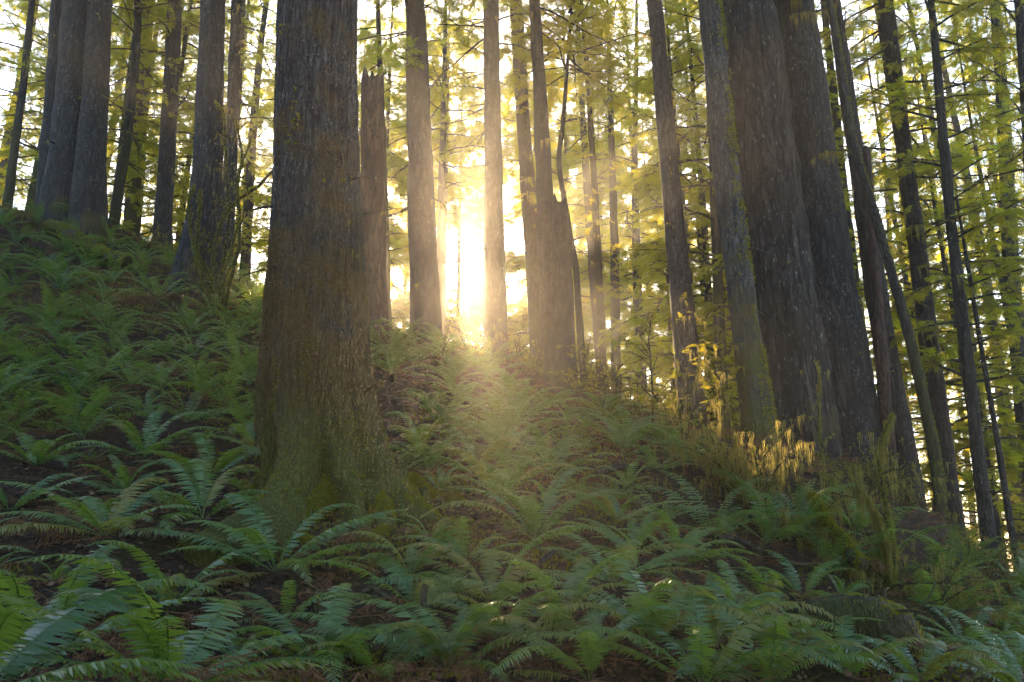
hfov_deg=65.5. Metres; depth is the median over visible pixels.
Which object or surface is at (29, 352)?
sword fern
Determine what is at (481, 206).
hemlock tree
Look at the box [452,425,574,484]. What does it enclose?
sword fern
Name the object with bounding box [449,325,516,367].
huckleberry bush
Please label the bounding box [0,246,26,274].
sword fern
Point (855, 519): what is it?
sword fern
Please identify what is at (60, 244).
sword fern
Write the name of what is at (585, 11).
conifer tree
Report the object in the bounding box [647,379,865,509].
huckleberry bush
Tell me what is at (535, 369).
huckleberry bush
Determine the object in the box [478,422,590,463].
sword fern
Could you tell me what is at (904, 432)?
conifer tree
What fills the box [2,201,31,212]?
sword fern
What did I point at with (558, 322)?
broken snag
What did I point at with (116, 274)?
sword fern
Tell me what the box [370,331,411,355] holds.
sword fern
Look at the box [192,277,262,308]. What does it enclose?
sword fern
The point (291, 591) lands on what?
sword fern
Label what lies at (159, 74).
hemlock tree
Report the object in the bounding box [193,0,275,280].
hemlock tree
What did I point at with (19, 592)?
sword fern
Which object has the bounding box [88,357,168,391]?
sword fern
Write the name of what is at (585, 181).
hemlock tree
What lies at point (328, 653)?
sword fern
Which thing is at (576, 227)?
hemlock tree
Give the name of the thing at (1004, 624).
sword fern
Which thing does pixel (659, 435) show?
sword fern
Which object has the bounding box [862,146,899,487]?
broken snag
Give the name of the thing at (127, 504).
sword fern
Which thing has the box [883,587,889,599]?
fallen stick
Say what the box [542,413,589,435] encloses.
sword fern
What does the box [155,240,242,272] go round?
sword fern
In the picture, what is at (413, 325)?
sword fern
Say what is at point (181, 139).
hemlock tree
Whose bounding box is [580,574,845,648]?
sword fern
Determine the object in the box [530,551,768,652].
sword fern
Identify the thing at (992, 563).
huckleberry bush
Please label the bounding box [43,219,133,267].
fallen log
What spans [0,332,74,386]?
sword fern
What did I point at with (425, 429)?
sword fern
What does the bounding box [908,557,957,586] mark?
sword fern
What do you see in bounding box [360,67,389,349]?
broken snag
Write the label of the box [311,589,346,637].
bark piece
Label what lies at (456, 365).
sword fern
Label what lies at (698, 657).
sword fern
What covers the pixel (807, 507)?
sword fern
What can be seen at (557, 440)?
sword fern
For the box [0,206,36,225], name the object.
sword fern
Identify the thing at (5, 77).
sky
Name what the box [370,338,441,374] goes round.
sword fern
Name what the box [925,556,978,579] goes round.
sword fern
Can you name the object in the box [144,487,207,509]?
sword fern
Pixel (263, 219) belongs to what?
hemlock tree
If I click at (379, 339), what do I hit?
sword fern
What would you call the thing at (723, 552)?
sword fern
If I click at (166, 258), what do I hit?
sword fern
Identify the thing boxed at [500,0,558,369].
conifer tree
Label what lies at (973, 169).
hemlock tree
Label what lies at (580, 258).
hemlock tree
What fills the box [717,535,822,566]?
fallen branch
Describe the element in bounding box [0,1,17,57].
hemlock tree
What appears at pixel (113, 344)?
sword fern
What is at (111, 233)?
sword fern
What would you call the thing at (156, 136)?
hemlock tree
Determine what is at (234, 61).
conifer tree
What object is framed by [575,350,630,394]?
huckleberry bush
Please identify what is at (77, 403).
sword fern
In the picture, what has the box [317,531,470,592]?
sword fern
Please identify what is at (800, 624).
sword fern
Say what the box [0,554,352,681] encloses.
sword fern
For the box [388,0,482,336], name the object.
hemlock tree
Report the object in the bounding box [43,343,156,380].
sword fern
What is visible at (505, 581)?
sword fern
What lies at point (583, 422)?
sword fern
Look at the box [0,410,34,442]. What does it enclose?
sword fern
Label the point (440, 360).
huckleberry bush
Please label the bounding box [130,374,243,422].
sword fern
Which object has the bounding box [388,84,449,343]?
hemlock tree
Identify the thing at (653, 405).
huckleberry bush
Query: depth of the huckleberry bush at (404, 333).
14.93 m
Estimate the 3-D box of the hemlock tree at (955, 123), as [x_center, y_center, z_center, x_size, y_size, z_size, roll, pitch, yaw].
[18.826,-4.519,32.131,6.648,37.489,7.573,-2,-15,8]
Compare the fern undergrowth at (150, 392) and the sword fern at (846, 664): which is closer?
the sword fern at (846, 664)
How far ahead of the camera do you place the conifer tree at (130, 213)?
28.13 m
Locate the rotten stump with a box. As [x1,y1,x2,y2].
[755,580,1001,661]
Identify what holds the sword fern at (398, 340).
on the ground
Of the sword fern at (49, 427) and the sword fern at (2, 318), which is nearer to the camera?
the sword fern at (49, 427)
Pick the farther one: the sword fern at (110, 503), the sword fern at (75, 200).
the sword fern at (75, 200)
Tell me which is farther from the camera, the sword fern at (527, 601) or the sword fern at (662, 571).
the sword fern at (662, 571)
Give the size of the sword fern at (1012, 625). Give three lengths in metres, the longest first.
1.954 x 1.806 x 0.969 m
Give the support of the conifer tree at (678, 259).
on the ground
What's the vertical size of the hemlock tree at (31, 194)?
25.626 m
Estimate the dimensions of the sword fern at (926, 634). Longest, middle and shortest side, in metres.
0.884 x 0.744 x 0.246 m
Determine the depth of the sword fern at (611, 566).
5.89 m
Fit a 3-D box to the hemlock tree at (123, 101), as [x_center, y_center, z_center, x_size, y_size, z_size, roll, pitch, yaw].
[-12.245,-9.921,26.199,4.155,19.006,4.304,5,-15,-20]
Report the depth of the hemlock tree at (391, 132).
61.22 m
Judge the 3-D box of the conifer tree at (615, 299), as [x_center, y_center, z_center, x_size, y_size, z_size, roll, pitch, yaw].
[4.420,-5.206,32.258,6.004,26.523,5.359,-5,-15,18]
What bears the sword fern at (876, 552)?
on the ground
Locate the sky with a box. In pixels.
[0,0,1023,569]
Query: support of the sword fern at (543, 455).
on the ground
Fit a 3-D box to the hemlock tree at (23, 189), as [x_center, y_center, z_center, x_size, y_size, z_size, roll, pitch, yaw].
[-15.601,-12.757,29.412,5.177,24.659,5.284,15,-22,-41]
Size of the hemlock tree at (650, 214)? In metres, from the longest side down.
32.235 x 5.522 x 5.361 m
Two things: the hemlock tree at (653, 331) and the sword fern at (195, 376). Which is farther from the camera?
the hemlock tree at (653, 331)
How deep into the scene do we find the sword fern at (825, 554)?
8.36 m
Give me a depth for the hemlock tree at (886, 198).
42.93 m
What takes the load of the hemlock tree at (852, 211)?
on the ground
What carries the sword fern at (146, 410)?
on the ground
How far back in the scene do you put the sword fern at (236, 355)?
12.30 m
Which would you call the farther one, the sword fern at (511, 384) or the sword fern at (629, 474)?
the sword fern at (511, 384)
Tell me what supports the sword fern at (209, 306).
on the ground
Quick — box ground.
[0,208,1023,681]
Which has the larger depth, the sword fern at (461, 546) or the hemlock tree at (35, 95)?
the hemlock tree at (35, 95)
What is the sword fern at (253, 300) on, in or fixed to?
on the ground
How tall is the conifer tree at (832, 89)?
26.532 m
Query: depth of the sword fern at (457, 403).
11.02 m
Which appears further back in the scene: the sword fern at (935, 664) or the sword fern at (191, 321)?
the sword fern at (191, 321)
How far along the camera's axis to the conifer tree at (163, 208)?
23.07 m
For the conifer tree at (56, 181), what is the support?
on the ground
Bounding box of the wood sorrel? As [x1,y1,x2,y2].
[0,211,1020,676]
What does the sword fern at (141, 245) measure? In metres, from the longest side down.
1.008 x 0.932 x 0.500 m
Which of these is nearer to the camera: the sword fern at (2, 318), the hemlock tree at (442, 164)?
the sword fern at (2, 318)
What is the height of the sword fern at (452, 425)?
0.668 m
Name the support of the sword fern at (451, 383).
on the ground
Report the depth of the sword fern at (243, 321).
13.90 m
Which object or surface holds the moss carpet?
on the ground
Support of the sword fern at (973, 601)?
on the ground
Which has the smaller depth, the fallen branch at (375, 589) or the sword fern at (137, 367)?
the fallen branch at (375, 589)
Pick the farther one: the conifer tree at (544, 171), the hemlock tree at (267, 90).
the hemlock tree at (267, 90)
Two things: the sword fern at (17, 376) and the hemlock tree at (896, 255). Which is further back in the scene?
the hemlock tree at (896, 255)
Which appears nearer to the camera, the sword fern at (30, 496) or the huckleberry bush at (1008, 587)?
the sword fern at (30, 496)
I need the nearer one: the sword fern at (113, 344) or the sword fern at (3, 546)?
the sword fern at (3, 546)
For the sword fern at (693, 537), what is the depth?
7.33 m
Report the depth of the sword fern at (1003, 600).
10.07 m
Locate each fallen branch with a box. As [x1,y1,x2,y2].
[41,367,121,381]
[43,553,122,578]
[362,585,432,614]
[443,398,529,417]
[539,541,611,563]
[594,458,689,477]
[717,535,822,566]
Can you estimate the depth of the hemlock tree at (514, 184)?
61.01 m
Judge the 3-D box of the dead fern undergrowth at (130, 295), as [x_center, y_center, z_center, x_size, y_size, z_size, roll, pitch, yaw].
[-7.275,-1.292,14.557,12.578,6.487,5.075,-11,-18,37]
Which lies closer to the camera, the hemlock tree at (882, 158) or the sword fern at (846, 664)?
the sword fern at (846, 664)
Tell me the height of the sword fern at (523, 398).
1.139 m
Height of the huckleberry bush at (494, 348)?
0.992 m
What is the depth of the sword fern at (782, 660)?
4.34 m
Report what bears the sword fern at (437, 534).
on the ground
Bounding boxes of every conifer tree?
[0,0,123,207]
[33,0,157,211]
[35,0,149,223]
[66,0,174,237]
[79,0,199,228]
[111,0,199,235]
[126,0,239,302]
[131,0,225,251]
[178,0,495,567]
[184,0,249,275]
[357,0,440,336]
[357,0,509,348]
[426,0,532,363]
[478,0,650,386]
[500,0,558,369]
[518,0,633,364]
[544,0,644,392]
[546,0,672,399]
[596,0,723,432]
[634,0,728,363]
[689,0,781,450]
[722,0,841,458]
[773,0,887,480]
[788,0,947,520]
[814,0,904,324]
[815,0,926,507]
[821,0,1010,536]
[827,0,1023,552]
[921,135,1023,568]
[922,0,1023,500]
[923,0,1023,195]
[948,139,1023,571]
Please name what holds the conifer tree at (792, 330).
on the ground
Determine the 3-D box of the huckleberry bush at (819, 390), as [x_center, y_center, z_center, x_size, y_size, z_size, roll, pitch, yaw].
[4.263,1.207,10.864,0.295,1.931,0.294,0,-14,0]
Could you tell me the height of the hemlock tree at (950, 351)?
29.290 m
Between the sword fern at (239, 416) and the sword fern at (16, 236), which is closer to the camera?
the sword fern at (239, 416)
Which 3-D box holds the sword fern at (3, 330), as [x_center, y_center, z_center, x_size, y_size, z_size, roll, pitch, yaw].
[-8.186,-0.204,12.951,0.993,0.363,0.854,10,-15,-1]
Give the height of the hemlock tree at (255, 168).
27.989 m
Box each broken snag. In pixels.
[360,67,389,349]
[543,193,578,393]
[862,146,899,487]
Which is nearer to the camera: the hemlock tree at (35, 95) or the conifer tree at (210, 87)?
the conifer tree at (210, 87)
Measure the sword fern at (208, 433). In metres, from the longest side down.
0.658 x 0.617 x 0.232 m
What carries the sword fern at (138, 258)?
on the ground
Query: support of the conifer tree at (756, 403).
on the ground
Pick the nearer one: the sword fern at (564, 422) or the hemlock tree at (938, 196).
the sword fern at (564, 422)
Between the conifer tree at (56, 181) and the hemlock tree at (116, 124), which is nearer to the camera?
the conifer tree at (56, 181)
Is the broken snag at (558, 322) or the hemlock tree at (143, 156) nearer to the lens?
the broken snag at (558, 322)
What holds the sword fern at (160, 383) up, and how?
on the ground
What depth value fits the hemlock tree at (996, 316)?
23.75 m
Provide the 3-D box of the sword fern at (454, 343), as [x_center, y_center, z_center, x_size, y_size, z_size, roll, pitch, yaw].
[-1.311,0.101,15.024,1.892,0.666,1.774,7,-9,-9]
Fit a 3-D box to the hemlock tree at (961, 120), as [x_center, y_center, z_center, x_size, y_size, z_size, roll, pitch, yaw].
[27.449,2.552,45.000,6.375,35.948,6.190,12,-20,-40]
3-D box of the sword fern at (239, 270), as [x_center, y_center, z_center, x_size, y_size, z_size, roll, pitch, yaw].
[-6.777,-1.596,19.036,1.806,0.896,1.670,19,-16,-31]
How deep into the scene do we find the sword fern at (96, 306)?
13.74 m
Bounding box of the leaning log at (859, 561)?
[805,491,869,593]
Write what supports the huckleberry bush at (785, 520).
on the ground
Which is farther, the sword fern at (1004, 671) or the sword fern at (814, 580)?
the sword fern at (814, 580)
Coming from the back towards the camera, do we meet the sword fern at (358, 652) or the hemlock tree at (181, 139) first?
the hemlock tree at (181, 139)
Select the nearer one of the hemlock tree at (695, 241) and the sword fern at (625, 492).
the sword fern at (625, 492)
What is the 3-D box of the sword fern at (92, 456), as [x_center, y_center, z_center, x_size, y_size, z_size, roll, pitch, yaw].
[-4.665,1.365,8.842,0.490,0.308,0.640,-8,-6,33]
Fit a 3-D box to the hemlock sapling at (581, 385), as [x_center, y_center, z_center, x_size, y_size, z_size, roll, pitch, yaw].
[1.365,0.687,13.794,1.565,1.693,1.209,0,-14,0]
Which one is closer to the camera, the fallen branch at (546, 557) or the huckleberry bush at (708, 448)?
the fallen branch at (546, 557)
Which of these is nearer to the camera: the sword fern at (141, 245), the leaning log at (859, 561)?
the leaning log at (859, 561)
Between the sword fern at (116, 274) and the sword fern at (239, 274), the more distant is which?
the sword fern at (239, 274)
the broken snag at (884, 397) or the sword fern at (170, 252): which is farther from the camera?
the sword fern at (170, 252)
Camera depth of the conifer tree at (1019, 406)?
23.44 m
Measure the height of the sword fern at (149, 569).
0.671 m
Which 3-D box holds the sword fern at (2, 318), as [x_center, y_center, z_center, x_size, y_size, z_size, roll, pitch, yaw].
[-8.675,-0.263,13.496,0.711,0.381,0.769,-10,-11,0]
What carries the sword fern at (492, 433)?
on the ground
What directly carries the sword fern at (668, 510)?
on the ground
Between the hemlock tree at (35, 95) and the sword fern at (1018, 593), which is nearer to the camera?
the sword fern at (1018, 593)
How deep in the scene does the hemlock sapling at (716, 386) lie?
12.48 m
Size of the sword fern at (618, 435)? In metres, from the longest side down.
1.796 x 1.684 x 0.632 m
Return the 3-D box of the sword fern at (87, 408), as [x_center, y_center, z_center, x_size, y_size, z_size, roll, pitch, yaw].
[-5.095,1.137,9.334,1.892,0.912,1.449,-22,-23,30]
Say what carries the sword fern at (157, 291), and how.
on the ground
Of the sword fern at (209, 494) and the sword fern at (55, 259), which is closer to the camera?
the sword fern at (209, 494)
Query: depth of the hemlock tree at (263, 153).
44.12 m
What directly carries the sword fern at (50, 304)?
on the ground
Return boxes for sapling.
[552,333,634,401]
[597,304,681,434]
[634,353,732,446]
[678,293,747,438]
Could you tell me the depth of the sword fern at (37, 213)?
18.60 m
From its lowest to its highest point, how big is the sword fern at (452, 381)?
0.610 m
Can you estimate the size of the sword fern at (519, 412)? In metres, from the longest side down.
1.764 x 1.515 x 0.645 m
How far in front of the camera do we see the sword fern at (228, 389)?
10.56 m
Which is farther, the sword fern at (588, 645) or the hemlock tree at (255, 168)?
the hemlock tree at (255, 168)
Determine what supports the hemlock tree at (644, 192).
on the ground
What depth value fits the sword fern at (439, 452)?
8.91 m
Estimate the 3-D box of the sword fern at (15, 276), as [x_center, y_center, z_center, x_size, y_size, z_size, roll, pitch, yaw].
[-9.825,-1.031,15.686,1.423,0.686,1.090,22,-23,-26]
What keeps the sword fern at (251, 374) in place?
on the ground
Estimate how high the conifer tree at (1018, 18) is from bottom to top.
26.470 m
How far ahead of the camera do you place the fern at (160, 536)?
6.16 m
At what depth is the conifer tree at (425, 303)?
18.00 m
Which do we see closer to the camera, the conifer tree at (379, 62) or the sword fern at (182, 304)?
the sword fern at (182, 304)
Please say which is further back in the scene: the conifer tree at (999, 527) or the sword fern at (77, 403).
the conifer tree at (999, 527)
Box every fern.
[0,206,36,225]
[0,222,36,242]
[0,242,22,258]
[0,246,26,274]
[0,264,35,287]
[0,272,32,298]
[0,277,92,321]
[0,310,24,324]
[0,316,23,335]
[0,318,40,332]
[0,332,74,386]
[0,336,26,360]
[0,336,68,372]
[0,358,67,395]
[0,359,60,400]
[0,380,87,430]
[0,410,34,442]
[0,424,120,468]
[0,473,97,524]
[0,477,200,543]
[0,517,33,552]
[0,543,222,658]
[0,550,33,564]
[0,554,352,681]
[0,569,222,681]
[0,575,202,681]
[1,249,78,281]
[1,522,34,536]
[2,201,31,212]
[2,323,38,344]
[4,198,45,223]
[7,335,137,407]
[8,387,154,440]
[12,559,78,582]
[13,259,105,290]
[13,322,105,353]
[15,306,94,336]
[20,231,102,258]
[24,253,85,278]
[26,381,117,418]
[29,419,71,433]
[31,497,151,521]
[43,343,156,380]
[49,367,78,383]
[52,233,110,272]
[55,292,144,321]
[56,200,118,221]
[56,292,154,331]
[58,353,97,367]
[59,265,155,301]
[62,216,108,242]
[68,449,115,462]
[69,325,191,359]
[71,253,138,282]
[72,455,176,493]
[74,407,220,463]
[75,322,140,351]
[79,540,291,622]
[88,225,133,244]
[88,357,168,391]
[96,458,269,537]
[101,216,130,235]
[104,272,212,299]
[112,353,213,392]
[114,245,172,262]
[116,355,153,369]
[118,399,168,419]
[119,235,155,248]
[119,260,165,285]
[124,248,156,268]
[125,432,259,492]
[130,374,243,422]
[132,313,256,356]
[133,333,191,351]
[140,324,165,334]
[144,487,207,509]
[146,493,407,596]
[147,350,252,408]
[151,534,180,542]
[152,249,174,271]
[154,240,174,254]
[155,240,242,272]
[156,293,197,315]
[159,308,220,331]
[163,360,255,404]
[165,583,464,681]
[173,351,225,370]
[176,429,225,445]
[180,283,258,317]
[190,631,292,672]
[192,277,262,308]
[192,422,258,446]
[193,321,257,360]
[196,322,250,350]
[204,403,254,429]
[206,301,261,335]
[211,345,257,384]
[221,477,254,490]
[226,257,265,287]
[226,258,265,278]
[226,262,263,292]
[226,267,264,299]
[227,580,339,624]
[229,282,262,315]
[230,301,261,332]
[274,612,513,680]
[298,555,517,625]
[307,599,576,681]
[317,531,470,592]
[363,524,618,601]
[370,323,418,349]
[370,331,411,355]
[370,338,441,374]
[371,346,391,369]
[372,317,464,362]
[385,411,497,465]
[389,424,496,476]
[390,318,437,343]
[392,590,609,640]
[393,322,496,365]
[398,382,501,424]
[398,391,455,409]
[398,514,469,557]
[406,430,530,478]
[412,343,501,380]
[416,368,510,407]
[417,466,475,500]
[419,467,630,552]
[419,516,537,566]
[420,405,481,443]
[421,392,565,445]
[422,367,488,392]
[428,448,586,528]
[429,414,569,462]
[433,549,657,644]
[450,338,534,378]
[450,387,574,433]
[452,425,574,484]
[459,365,577,425]
[476,605,687,679]
[477,370,535,386]
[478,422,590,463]
[485,371,540,395]
[499,392,549,411]
[504,431,625,477]
[513,480,569,506]
[515,532,691,607]
[521,387,581,407]
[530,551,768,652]
[535,581,844,681]
[542,398,588,424]
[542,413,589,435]
[543,475,616,498]
[545,430,569,446]
[547,512,707,553]
[559,489,691,521]
[561,411,607,427]
[561,518,705,588]
[563,392,664,427]
[564,405,704,455]
[580,456,666,486]
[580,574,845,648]
[588,477,658,509]
[596,416,648,441]
[604,413,707,447]
[609,480,720,520]
[616,506,758,578]
[623,443,703,470]
[635,424,729,467]
[636,518,736,569]
[639,471,814,537]
[649,590,891,681]
[692,470,866,565]
[692,560,794,619]
[714,556,805,611]
[732,478,865,549]
[732,550,860,600]
[751,598,883,643]
[766,615,950,676]
[783,510,959,625]
[786,633,1014,681]
[795,482,939,545]
[802,531,888,576]
[806,566,872,594]
[867,559,1022,654]
[899,577,1003,645]
[901,572,1015,626]
[905,598,1023,663]
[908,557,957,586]
[912,522,1002,572]
[919,630,989,648]
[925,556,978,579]
[926,529,1023,586]
[926,604,1023,676]
[945,635,1023,681]
[949,644,1023,675]
[954,566,1023,613]
[972,608,1023,654]
[973,602,1023,632]
[980,553,1023,599]
[989,584,1023,629]
[994,548,1023,579]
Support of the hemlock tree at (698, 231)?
on the ground
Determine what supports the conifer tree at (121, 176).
on the ground
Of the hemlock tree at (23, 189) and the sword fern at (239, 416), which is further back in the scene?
the hemlock tree at (23, 189)
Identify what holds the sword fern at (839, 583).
on the ground
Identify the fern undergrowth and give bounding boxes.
[0,202,611,462]
[1,214,452,410]
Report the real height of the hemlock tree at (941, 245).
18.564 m
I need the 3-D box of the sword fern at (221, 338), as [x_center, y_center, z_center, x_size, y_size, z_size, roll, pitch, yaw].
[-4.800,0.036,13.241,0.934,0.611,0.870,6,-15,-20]
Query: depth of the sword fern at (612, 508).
7.75 m
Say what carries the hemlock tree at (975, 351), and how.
on the ground
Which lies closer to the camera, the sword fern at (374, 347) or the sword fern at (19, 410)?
the sword fern at (19, 410)
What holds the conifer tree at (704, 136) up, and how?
on the ground
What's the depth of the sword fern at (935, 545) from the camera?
10.29 m
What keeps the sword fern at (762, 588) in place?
on the ground
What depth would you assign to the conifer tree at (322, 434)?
7.91 m
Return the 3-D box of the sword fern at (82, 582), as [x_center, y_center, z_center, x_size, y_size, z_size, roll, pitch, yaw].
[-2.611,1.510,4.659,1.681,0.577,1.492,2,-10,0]
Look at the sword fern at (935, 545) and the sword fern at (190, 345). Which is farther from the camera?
the sword fern at (190, 345)
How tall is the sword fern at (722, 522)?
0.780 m
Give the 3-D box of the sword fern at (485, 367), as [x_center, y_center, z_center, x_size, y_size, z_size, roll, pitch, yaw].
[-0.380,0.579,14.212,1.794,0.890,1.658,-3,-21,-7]
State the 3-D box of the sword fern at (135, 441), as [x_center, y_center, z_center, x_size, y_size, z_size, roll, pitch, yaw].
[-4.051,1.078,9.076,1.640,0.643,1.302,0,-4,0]
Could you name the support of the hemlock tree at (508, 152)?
on the ground
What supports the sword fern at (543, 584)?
on the ground
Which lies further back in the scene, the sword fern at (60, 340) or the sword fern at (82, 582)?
the sword fern at (60, 340)
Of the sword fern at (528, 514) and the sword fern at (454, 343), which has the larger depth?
the sword fern at (454, 343)
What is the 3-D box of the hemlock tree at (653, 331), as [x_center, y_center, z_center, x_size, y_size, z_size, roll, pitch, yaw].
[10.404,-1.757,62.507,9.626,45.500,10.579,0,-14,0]
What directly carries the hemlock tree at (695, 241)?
on the ground
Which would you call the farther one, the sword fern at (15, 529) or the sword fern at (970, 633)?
the sword fern at (970, 633)
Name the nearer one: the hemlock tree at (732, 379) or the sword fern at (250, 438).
the sword fern at (250, 438)
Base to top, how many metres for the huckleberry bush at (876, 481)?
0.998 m
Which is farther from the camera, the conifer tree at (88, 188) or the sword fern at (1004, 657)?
the conifer tree at (88, 188)
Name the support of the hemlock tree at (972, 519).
on the ground
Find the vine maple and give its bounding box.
[172,100,271,323]
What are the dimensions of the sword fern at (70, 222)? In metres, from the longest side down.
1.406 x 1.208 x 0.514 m
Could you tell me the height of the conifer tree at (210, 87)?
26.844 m
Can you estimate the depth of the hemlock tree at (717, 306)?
22.75 m
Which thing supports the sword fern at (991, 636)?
on the ground
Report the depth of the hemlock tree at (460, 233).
63.67 m
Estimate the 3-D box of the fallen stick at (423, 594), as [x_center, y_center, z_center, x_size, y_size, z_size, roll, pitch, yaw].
[-0.513,1.588,4.614,0.105,0.352,0.097,-8,-16,28]
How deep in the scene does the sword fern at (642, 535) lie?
7.07 m
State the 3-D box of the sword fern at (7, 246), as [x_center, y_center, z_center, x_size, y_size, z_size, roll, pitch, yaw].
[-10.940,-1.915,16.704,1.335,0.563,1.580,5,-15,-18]
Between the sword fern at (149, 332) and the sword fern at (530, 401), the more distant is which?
the sword fern at (149, 332)
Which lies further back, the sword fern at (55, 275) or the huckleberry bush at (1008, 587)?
the sword fern at (55, 275)
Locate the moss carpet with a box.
[0,206,1022,681]
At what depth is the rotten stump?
5.32 m
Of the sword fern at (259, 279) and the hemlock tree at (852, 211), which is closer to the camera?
the sword fern at (259, 279)
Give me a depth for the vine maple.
14.95 m
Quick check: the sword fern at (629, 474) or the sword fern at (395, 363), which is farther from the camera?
the sword fern at (395, 363)
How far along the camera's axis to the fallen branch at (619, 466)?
9.57 m
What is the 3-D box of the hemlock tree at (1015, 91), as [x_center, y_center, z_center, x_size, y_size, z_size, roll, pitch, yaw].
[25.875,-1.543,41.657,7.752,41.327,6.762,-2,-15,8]
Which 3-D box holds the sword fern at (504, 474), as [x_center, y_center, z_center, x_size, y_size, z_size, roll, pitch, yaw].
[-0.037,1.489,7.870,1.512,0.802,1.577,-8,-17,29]
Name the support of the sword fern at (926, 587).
on the ground
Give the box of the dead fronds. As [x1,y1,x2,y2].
[0,200,1023,681]
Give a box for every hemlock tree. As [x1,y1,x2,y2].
[0,0,48,204]
[0,0,151,211]
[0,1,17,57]
[0,1,149,203]
[0,10,118,196]
[5,2,156,199]
[35,3,164,220]
[106,0,190,232]
[106,0,244,251]
[107,0,195,242]
[107,0,198,249]
[107,1,199,244]
[124,4,197,241]
[141,0,274,242]
[142,0,230,241]
[151,0,276,280]
[173,0,275,276]
[191,0,276,282]
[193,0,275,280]
[237,41,275,272]
[251,3,360,286]
[251,68,274,286]
[357,0,407,329]
[357,0,450,335]
[384,0,507,347]
[385,80,406,329]
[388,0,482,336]
[388,3,518,354]
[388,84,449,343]
[430,0,556,349]
[435,61,483,347]
[446,29,528,359]
[465,2,594,369]
[482,50,606,387]
[507,4,636,390]
[509,185,574,358]
[512,0,647,392]
[551,3,651,321]
[553,81,632,397]
[570,73,660,398]
[571,0,701,403]
[574,1,698,407]
[598,0,738,433]
[598,2,740,429]
[609,63,670,405]
[617,0,738,432]
[617,12,708,414]
[624,0,738,428]
[625,150,712,406]
[640,0,728,388]
[644,0,730,423]
[668,12,740,432]
[814,3,924,443]
[817,13,926,478]
[827,0,1023,504]
[845,0,1022,541]
[851,13,958,492]
[855,28,958,500]
[863,0,1023,562]
[874,44,1023,564]
[883,128,1023,551]
[884,0,1023,571]
[891,61,1012,496]
[918,0,1023,565]
[921,95,1013,565]
[925,232,999,542]
[946,118,1022,571]
[947,14,1022,503]
[952,19,1023,563]
[983,0,1023,480]
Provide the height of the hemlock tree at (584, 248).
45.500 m
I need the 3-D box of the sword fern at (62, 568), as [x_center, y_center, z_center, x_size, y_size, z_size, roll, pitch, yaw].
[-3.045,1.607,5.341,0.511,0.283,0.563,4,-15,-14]
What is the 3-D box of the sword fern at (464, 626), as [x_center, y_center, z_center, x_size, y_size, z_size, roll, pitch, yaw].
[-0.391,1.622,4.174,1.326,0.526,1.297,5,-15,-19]
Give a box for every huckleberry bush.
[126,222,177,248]
[228,305,261,330]
[376,318,436,347]
[404,319,472,369]
[418,318,481,356]
[427,308,518,356]
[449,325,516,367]
[475,316,539,362]
[505,338,543,374]
[514,340,581,376]
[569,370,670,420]
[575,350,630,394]
[576,357,670,415]
[588,391,680,434]
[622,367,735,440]
[646,427,793,509]
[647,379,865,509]
[664,405,816,497]
[730,492,855,572]
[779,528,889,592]
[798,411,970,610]
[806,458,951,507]
[812,359,835,479]
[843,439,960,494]
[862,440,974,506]
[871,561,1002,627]
[925,527,1022,621]
[947,506,1022,576]
[964,521,1023,597]
[987,556,1023,601]
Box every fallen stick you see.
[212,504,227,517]
[415,583,432,645]
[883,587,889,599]
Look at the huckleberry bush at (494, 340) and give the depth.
16.43 m
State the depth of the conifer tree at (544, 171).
20.95 m
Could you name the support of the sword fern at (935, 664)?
on the ground
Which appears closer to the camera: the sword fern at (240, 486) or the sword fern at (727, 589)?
the sword fern at (727, 589)
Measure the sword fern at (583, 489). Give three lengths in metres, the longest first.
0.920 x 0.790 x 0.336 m
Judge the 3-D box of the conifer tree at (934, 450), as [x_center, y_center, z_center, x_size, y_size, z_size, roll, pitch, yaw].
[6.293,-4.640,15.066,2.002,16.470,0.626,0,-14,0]
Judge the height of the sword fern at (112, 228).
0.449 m
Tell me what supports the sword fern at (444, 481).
on the ground
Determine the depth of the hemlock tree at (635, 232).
40.86 m
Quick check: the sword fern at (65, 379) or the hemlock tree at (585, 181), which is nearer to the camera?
the sword fern at (65, 379)
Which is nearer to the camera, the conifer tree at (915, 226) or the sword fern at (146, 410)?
the sword fern at (146, 410)
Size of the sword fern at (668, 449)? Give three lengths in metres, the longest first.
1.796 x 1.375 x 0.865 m
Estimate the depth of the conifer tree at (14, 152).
23.47 m
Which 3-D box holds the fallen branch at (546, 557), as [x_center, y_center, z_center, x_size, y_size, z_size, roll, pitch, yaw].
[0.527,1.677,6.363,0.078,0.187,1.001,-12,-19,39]
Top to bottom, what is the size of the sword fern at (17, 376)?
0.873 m
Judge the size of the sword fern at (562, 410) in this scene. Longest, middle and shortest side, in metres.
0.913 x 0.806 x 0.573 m
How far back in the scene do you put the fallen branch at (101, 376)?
11.22 m
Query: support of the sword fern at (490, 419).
on the ground
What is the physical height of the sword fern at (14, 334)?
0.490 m
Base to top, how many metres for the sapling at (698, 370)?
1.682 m
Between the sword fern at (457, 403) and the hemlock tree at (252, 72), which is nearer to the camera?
the sword fern at (457, 403)
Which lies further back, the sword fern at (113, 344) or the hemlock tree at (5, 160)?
the hemlock tree at (5, 160)
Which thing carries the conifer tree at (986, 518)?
on the ground
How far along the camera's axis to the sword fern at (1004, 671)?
4.99 m
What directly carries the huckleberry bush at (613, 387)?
on the ground
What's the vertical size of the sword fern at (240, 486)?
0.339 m

